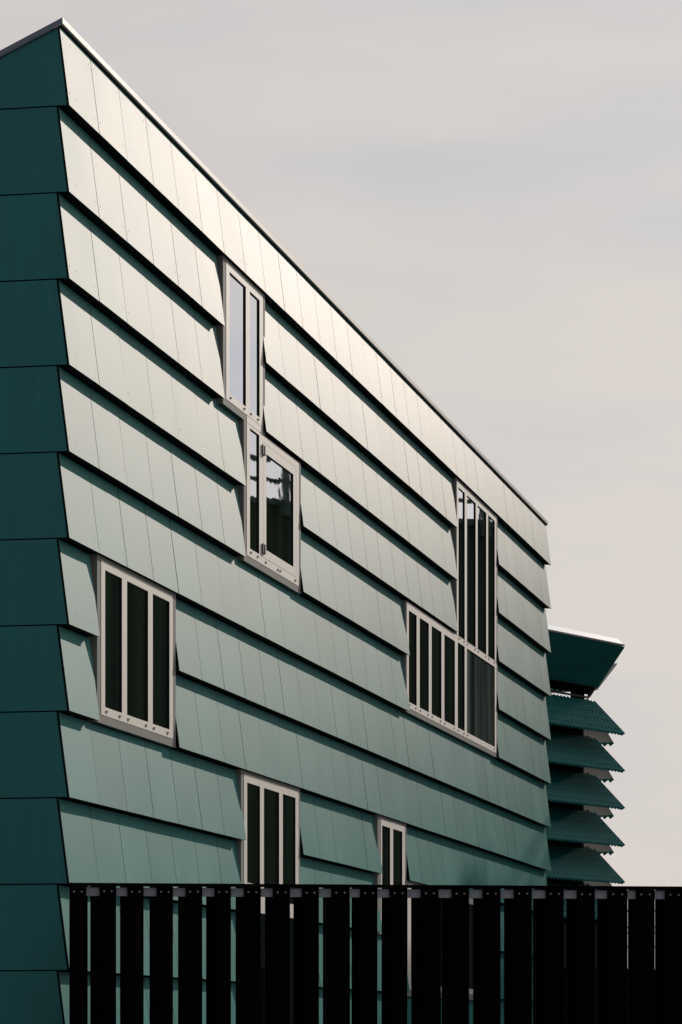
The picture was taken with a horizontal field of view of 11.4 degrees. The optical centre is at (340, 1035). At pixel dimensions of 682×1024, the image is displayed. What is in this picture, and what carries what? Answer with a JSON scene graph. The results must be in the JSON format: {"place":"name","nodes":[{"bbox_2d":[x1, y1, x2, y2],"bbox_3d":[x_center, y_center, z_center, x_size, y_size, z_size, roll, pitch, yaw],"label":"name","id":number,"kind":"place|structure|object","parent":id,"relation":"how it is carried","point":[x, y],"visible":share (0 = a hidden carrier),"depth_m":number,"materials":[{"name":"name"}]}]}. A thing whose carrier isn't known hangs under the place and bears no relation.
{"place":"outdoors","nodes":[
{"label":"outdoors","id":0,"kind":"place"},
{"bbox_2d":[0,17,550,1023],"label":"clad building","id":1,"kind":"structure","parent":0,"point":[274,561],"depth_m":34.94,"materials":[{"name":"teal metal"}]},
{"bbox_2d":[87,554,175,747],"bbox_3d":[-1.944,-3.561,31.990,0.122,1.506,2.834,0,0,12],"label":"window","id":2,"kind":"structure","parent":1,"relation":"in","point":[134,653],"depth_m":31.88,"materials":[{"name":"white"}]},
{"bbox_2d":[214,255,300,593],"bbox_3d":[-0.876,-6.550,37.152,0.135,3.028,3.779,0,0,12],"label":"window","id":3,"kind":"structure","parent":1,"relation":"in","point":[270,499],"depth_m":36.81,"materials":[{"name":"white"}]},
{"bbox_2d":[232,769,299,1023],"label":"window","id":4,"kind":"structure","parent":1,"relation":"in","point":[269,853],"depth_m":37.38,"materials":[{"name":"white"}]},
{"bbox_2d":[370,814,405,934],"bbox_3d":[0.626,-2.053,44.490,0.122,1.522,2.004,0,0,12],"label":"window","id":5,"kind":"structure","parent":1,"relation":"in","point":[390,833],"depth_m":44.34,"materials":[{"name":"white"}]},
{"bbox_2d":[406,880,472,999],"bbox_3d":[1.412,-1.292,48.318,0.122,1.545,5.801,0,0,12],"label":"window","id":6,"kind":"structure","parent":1,"relation":"in","point":[407,882],"depth_m":48.20,"materials":[{"name":"white"}]},
{"bbox_2d":[399,477,496,757],"bbox_3d":[1.605,-6.186,49.258,0.122,3.756,7.787,0,0,12],"label":"window","id":7,"kind":"structure","parent":1,"relation":"in","point":[451,677],"depth_m":50.04,"materials":[{"name":"white"}]},
{"bbox_2d":[0,0,681,885],"label":"sky","id":8,"kind":"structure","parent":0,"point":[490,190],"materials":[{"name":"grey"}]},
{"bbox_2d":[69,883,681,1023],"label":"board fence","id":9,"kind":"object","parent":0,"point":[639,954],"visible":1,"depth_m":29.27,"materials":[{"name":"black paint"}]},
{"bbox_2d":[564,967,596,1023],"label":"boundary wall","id":10,"kind":"structure","parent":0,"point":[565,995],"depth_m":45.36,"materials":[{"name":"black"}]},
{"bbox_2d":[543,624,624,967],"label":"louvred tower","id":11,"kind":"structure","parent":0,"point":[581,835],"depth_m":81.14,"materials":[{"name":"metal"}]}
]}

